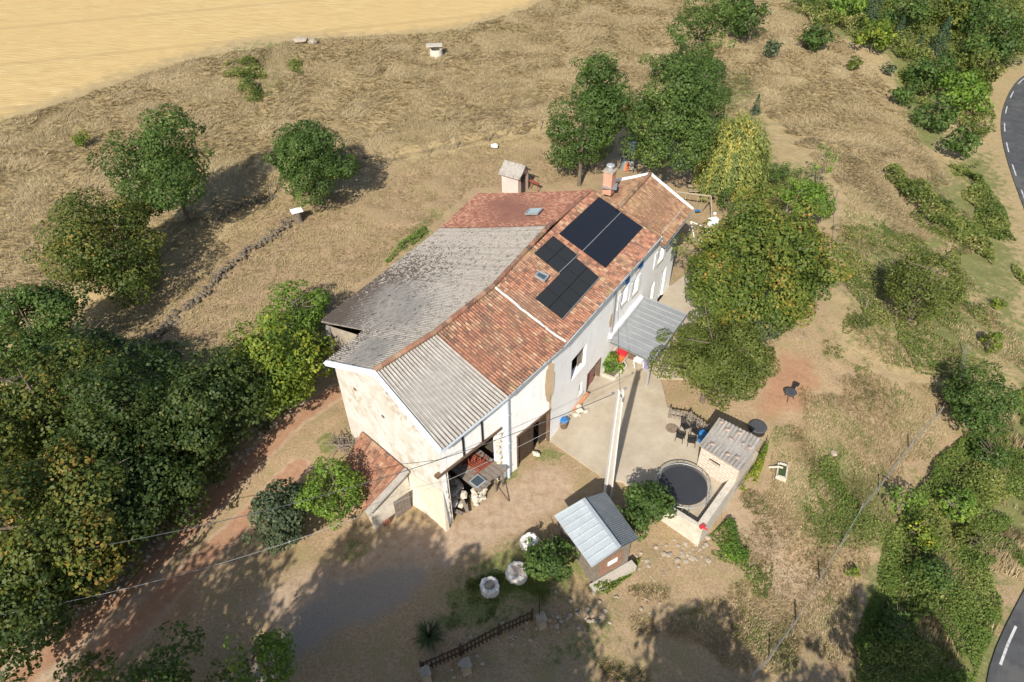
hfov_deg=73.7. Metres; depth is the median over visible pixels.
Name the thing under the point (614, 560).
window
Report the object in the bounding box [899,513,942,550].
hedge shrub
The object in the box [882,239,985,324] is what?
fruit tree
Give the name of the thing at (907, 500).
sapling
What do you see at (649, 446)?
terrace
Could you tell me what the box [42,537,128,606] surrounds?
wood tree
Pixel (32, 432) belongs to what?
wood tree
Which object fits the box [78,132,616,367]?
short grass
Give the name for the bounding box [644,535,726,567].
rubble heap
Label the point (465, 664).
stone pillar
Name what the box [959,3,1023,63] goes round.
hedge tree
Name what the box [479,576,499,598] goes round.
bulk bag
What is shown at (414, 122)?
dry grass
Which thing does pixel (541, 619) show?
stone pillar
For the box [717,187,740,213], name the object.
shrub
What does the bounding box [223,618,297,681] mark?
broadleaf tree
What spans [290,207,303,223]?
log hive
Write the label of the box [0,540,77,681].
wood tree
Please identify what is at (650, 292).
window
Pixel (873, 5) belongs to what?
conifer tree
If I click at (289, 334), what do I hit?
wood undergrowth
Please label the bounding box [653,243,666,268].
window
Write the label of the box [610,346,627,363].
parasol
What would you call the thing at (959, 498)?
hedge shrub
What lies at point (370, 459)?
lean to
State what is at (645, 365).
storage box
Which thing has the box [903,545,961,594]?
hedge shrub
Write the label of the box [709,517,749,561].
bank weeds
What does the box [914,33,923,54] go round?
conifer tree
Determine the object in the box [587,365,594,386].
barn door
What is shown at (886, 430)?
pasture grass
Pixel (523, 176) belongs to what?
doorway
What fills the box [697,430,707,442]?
container
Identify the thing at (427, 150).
wire fence
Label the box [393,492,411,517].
door
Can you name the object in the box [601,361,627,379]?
planter
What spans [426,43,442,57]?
well
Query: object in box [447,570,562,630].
green grass
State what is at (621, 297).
window
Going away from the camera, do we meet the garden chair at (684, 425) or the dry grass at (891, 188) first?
the garden chair at (684, 425)
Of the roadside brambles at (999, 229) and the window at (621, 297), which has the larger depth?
the roadside brambles at (999, 229)
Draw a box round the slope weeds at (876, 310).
[837,219,991,378]
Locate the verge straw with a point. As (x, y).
(1007, 566)
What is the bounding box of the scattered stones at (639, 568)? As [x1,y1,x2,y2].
[628,531,674,618]
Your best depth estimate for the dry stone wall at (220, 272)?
57.26 m
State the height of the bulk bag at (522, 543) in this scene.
0.871 m
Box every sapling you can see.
[53,649,117,681]
[201,658,237,681]
[810,143,840,180]
[883,484,929,513]
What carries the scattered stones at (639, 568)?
on the ground at (354, 598)
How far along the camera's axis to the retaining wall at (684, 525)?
39.59 m
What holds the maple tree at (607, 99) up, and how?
on the ground at (354, 598)
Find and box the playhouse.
[620,152,635,170]
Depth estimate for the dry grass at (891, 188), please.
71.31 m
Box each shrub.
[70,128,90,147]
[255,279,330,339]
[300,325,330,359]
[602,351,624,373]
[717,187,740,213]
[766,159,789,185]
[844,566,859,577]
[874,604,912,650]
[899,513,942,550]
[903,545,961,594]
[935,484,979,523]
[953,525,996,553]
[964,433,1011,470]
[980,327,1004,352]
[990,296,1008,308]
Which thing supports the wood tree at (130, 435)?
on the ground at (354, 598)
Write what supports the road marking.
on the road
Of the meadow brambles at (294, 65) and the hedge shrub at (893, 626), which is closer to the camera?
the hedge shrub at (893, 626)
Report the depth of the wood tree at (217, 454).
40.10 m
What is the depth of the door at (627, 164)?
71.60 m
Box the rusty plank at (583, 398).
[573,392,588,410]
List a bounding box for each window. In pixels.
[607,557,617,565]
[617,283,630,310]
[628,274,640,300]
[649,284,652,297]
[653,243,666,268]
[657,269,664,299]
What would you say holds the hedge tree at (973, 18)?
on the ground at (354, 598)
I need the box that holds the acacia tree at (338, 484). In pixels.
[293,456,369,529]
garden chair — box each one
[675,430,685,442]
[679,417,690,433]
[687,435,696,447]
[690,422,702,437]
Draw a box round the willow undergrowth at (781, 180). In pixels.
[753,166,816,210]
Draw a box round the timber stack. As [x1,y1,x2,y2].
[686,179,717,191]
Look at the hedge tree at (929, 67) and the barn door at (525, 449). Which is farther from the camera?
the hedge tree at (929, 67)
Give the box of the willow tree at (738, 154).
[690,109,772,209]
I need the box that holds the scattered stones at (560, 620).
[433,589,618,681]
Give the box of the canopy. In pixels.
[609,295,686,385]
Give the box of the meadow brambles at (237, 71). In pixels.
[222,54,267,102]
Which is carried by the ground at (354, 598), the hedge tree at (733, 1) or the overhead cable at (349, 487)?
the hedge tree at (733, 1)
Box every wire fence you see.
[268,118,551,195]
[747,343,968,681]
[832,191,868,310]
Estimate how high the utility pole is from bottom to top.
9.350 m
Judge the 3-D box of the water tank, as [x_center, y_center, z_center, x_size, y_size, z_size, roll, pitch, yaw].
[16.526,5.913,45.992,1.200,0.540,1.200,-1,41,0]
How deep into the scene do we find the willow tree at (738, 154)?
64.27 m
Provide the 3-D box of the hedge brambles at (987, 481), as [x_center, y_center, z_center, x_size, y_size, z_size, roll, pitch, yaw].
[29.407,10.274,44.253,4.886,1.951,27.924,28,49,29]
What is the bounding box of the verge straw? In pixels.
[853,396,1023,681]
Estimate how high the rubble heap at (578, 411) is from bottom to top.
0.508 m
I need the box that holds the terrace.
[550,271,758,521]
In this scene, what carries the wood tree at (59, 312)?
on the ground at (354, 598)
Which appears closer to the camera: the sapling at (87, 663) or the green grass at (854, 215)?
the sapling at (87, 663)
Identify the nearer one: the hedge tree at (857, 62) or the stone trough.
the stone trough
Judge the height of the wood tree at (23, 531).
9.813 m
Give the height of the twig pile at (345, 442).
0.727 m
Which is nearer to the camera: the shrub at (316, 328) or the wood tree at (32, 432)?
the wood tree at (32, 432)
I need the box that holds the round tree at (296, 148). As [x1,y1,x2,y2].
[262,118,359,207]
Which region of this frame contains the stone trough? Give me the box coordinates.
[769,462,788,481]
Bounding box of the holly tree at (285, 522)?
[241,477,314,554]
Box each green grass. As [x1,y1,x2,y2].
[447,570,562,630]
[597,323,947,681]
[832,204,1023,414]
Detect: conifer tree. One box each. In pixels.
[749,94,761,115]
[854,0,883,30]
[895,15,906,37]
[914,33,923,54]
[923,15,951,61]
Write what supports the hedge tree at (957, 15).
on the ground at (354, 598)
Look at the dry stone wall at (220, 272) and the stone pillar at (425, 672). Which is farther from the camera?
the dry stone wall at (220, 272)
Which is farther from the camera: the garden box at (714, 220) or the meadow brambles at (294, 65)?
the meadow brambles at (294, 65)
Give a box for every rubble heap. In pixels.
[572,404,588,416]
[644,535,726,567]
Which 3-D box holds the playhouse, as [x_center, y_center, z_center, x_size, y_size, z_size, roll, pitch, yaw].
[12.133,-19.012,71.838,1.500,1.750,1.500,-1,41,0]
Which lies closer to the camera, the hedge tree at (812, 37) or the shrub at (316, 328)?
the shrub at (316, 328)
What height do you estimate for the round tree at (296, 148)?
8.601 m
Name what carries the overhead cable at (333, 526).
hanging from the utility pole
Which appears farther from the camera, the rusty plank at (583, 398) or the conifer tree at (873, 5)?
the conifer tree at (873, 5)
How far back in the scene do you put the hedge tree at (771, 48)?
94.53 m
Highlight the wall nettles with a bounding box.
[384,226,427,262]
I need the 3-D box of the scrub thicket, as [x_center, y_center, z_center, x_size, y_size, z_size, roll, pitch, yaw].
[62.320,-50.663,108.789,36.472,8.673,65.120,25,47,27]
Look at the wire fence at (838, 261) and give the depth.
59.39 m
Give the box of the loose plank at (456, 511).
[452,485,468,515]
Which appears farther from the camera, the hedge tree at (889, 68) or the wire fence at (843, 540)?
the hedge tree at (889, 68)
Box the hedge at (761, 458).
[739,438,770,493]
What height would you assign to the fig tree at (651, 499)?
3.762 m
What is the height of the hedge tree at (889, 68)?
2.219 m
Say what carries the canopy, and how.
on the terrace
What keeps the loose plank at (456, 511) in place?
on the rubble pile at (454, 495)
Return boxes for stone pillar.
[418,665,431,681]
[459,656,471,676]
[535,611,547,630]
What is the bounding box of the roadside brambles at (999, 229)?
[949,161,1023,283]
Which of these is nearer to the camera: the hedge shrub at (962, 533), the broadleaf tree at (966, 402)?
the hedge shrub at (962, 533)
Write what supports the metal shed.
on the ground at (354, 598)
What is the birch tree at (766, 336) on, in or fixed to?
on the ground at (354, 598)
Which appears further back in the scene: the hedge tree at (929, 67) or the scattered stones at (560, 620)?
the hedge tree at (929, 67)
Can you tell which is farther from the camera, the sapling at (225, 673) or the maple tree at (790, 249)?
the maple tree at (790, 249)
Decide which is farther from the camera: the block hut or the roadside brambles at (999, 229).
the roadside brambles at (999, 229)
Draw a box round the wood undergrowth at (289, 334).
[0,319,308,622]
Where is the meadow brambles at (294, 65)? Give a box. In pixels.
[286,58,303,73]
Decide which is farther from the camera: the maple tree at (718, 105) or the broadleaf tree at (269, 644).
the maple tree at (718, 105)
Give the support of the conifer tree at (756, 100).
on the ground at (354, 598)
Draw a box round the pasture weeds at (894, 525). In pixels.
[804,448,897,549]
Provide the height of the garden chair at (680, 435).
0.932 m
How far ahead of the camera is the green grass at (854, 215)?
57.06 m
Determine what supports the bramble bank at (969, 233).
on the ground at (354, 598)
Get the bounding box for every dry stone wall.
[119,216,293,350]
[211,194,277,224]
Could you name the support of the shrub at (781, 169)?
on the ground at (354, 598)
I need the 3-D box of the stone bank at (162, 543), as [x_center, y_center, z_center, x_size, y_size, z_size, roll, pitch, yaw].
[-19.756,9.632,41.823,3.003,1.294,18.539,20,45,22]
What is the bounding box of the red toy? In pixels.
[699,523,707,529]
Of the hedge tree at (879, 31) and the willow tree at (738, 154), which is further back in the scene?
the hedge tree at (879, 31)
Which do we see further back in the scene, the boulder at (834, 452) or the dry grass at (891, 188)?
the dry grass at (891, 188)
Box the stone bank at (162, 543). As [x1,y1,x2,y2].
[68,406,292,614]
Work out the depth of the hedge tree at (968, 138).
79.37 m
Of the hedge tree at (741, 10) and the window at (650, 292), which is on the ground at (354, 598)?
the hedge tree at (741, 10)
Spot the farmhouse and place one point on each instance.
(477, 319)
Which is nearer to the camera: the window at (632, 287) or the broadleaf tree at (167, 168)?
the window at (632, 287)
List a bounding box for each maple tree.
[544,48,634,186]
[618,34,721,179]
[666,0,736,84]
[671,182,858,340]
[681,49,733,128]
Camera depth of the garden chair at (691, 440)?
43.46 m
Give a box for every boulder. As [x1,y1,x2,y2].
[292,36,307,43]
[307,38,316,44]
[830,450,836,455]
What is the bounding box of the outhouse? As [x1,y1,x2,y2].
[498,160,531,192]
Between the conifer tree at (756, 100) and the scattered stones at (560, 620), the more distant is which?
the conifer tree at (756, 100)
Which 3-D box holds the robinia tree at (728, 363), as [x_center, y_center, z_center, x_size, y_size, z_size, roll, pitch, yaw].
[12.962,1.631,44.816,7.466,7.646,7.472,-33,50,-31]
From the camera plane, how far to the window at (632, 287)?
48.76 m
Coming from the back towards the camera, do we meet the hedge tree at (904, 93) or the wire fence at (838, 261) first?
the hedge tree at (904, 93)
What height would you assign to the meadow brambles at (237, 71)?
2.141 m
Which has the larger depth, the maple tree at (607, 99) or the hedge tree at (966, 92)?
the hedge tree at (966, 92)
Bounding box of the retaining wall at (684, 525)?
[661,478,738,546]
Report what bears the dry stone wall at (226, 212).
on the ground at (354, 598)
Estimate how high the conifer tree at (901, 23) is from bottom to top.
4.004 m
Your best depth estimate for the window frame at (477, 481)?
39.79 m
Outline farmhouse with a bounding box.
[321,163,693,531]
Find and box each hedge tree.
[721,0,751,7]
[723,0,773,44]
[763,39,783,57]
[798,18,835,50]
[829,0,869,21]
[847,55,863,69]
[851,16,898,53]
[879,61,896,74]
[881,0,933,29]
[888,82,917,105]
[905,51,957,94]
[910,91,960,132]
[928,0,977,28]
[937,68,994,113]
[939,122,983,158]
[943,0,1011,39]
[958,46,1007,87]
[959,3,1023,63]
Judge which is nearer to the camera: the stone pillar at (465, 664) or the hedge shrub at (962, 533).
the stone pillar at (465, 664)
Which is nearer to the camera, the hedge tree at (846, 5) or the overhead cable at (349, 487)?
the overhead cable at (349, 487)
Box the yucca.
[411,618,448,655]
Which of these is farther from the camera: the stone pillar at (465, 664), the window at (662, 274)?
the window at (662, 274)
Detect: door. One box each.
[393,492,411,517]
[518,426,533,462]
[538,415,545,443]
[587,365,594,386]
[625,163,629,170]
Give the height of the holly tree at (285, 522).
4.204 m
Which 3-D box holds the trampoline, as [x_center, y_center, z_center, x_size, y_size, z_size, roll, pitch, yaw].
[10.195,8.838,40.840,3.320,0.761,3.320,-1,41,0]
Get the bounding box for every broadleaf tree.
[21,186,167,308]
[86,102,214,224]
[102,620,205,681]
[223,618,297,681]
[775,176,836,217]
[940,361,1023,436]
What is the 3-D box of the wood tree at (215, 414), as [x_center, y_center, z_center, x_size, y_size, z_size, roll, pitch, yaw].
[-18.562,4.156,42.311,7.842,8.047,8.583,-1,41,0]
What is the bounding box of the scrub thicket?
[789,0,1023,140]
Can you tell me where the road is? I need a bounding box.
[986,76,1023,681]
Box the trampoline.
[655,463,711,515]
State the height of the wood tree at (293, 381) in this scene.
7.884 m
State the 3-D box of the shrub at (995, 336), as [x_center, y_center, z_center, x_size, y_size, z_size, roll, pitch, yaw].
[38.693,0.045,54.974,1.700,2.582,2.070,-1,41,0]
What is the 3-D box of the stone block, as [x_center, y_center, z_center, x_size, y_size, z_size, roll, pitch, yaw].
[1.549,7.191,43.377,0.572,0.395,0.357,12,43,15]
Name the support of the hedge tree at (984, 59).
on the ground at (354, 598)
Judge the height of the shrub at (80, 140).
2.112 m
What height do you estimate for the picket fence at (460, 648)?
1.110 m
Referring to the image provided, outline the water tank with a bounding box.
[749,420,766,436]
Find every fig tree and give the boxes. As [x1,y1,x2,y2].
[522,534,580,581]
[616,480,678,541]
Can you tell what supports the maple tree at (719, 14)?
on the ground at (354, 598)
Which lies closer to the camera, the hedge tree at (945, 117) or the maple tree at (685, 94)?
the maple tree at (685, 94)
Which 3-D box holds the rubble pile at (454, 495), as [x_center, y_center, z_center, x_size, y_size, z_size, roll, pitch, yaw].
[-3.573,9.019,40.761,2.136,1.052,2.148,22,46,24]
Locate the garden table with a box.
[633,356,643,367]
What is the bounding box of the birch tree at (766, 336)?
[719,281,781,349]
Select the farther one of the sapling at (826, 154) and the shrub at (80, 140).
the shrub at (80, 140)
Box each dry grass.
[0,0,935,291]
[764,108,982,253]
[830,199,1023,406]
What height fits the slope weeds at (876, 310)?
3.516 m
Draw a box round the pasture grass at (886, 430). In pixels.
[575,372,948,681]
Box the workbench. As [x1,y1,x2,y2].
[529,179,539,191]
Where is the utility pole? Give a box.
[603,387,626,497]
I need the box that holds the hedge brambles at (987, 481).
[862,397,1023,680]
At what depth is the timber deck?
40.50 m
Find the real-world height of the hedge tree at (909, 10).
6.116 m
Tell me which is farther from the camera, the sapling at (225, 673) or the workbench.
the workbench
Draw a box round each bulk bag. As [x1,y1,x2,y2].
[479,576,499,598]
[505,561,527,584]
[519,532,539,552]
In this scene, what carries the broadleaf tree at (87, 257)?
on the ground at (354, 598)
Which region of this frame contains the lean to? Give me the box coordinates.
[341,432,411,530]
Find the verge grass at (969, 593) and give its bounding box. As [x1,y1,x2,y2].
[853,389,1023,681]
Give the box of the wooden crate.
[628,352,635,359]
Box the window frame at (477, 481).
[469,474,485,487]
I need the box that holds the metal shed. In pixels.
[554,492,637,594]
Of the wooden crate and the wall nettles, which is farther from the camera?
the wall nettles
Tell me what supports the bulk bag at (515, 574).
on the ground at (354, 598)
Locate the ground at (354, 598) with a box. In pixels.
[0,0,1023,681]
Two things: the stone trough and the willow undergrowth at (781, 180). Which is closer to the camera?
the stone trough
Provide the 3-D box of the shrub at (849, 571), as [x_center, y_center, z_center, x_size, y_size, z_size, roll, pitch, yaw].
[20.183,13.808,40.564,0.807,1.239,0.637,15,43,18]
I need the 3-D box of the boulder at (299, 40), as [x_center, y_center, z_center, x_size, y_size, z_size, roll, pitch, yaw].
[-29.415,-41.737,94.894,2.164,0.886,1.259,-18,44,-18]
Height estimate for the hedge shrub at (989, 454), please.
2.445 m
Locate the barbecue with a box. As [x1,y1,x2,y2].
[784,382,799,401]
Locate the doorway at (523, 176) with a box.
[521,174,524,192]
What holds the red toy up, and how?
on the retaining wall at (684, 525)
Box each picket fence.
[419,609,532,667]
[668,407,710,432]
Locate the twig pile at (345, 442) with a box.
[326,423,357,458]
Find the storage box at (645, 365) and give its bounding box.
[643,360,648,369]
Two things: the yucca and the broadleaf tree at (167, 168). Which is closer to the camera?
the yucca
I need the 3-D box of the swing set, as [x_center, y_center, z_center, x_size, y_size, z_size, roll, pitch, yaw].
[17.062,-12.980,64.775,4.348,2.340,2.243,10,42,12]
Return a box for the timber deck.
[451,448,505,506]
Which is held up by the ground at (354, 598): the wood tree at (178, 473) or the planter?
the wood tree at (178, 473)
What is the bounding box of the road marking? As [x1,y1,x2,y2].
[999,78,1023,664]
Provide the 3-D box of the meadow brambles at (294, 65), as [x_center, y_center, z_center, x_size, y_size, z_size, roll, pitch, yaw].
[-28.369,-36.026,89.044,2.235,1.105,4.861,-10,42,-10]
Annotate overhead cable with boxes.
[0,394,612,562]
[2,396,612,614]
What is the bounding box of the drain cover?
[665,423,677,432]
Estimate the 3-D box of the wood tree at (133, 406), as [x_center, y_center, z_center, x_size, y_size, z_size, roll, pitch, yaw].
[-22.396,4.010,41.681,9.380,9.418,9.372,-1,41,0]
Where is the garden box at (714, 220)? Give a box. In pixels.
[707,217,718,225]
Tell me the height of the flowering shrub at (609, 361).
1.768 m
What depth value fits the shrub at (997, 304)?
59.47 m
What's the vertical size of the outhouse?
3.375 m
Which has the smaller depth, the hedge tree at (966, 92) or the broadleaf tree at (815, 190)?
the broadleaf tree at (815, 190)
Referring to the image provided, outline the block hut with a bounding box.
[697,417,761,496]
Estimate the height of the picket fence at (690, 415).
1.000 m
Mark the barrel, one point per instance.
(562, 421)
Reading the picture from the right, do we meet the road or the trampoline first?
the road
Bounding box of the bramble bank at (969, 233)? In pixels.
[884,163,995,263]
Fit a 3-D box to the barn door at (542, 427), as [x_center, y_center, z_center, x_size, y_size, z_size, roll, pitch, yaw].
[1.938,5.491,43.330,0.070,2.682,0.644,32,51,32]
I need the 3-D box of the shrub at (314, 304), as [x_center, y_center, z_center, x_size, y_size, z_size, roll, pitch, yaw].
[-16.497,-2.110,52.127,5.538,3.954,4.947,-1,41,0]
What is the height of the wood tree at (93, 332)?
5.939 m
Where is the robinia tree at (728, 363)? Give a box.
[646,302,780,410]
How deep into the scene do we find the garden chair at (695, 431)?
44.19 m
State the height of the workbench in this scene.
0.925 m
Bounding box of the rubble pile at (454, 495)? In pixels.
[448,474,467,507]
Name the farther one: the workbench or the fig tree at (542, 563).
the workbench
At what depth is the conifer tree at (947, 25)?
100.38 m
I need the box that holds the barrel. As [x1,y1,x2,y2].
[560,417,567,428]
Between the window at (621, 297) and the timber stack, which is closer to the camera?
the window at (621, 297)
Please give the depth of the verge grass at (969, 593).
40.28 m
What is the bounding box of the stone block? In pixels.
[532,451,540,456]
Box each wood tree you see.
[0,278,89,384]
[0,325,120,482]
[0,438,144,638]
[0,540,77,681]
[27,320,136,394]
[32,413,182,549]
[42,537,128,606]
[48,337,214,460]
[86,446,210,549]
[135,416,236,505]
[137,339,276,460]
[218,310,335,420]
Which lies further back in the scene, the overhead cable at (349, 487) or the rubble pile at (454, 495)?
the rubble pile at (454, 495)
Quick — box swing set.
[674,191,711,216]
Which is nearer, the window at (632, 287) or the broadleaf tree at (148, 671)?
the broadleaf tree at (148, 671)
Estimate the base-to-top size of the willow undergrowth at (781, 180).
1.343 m
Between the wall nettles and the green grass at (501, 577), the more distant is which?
the wall nettles
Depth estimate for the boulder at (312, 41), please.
94.38 m
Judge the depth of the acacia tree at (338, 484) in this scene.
38.74 m

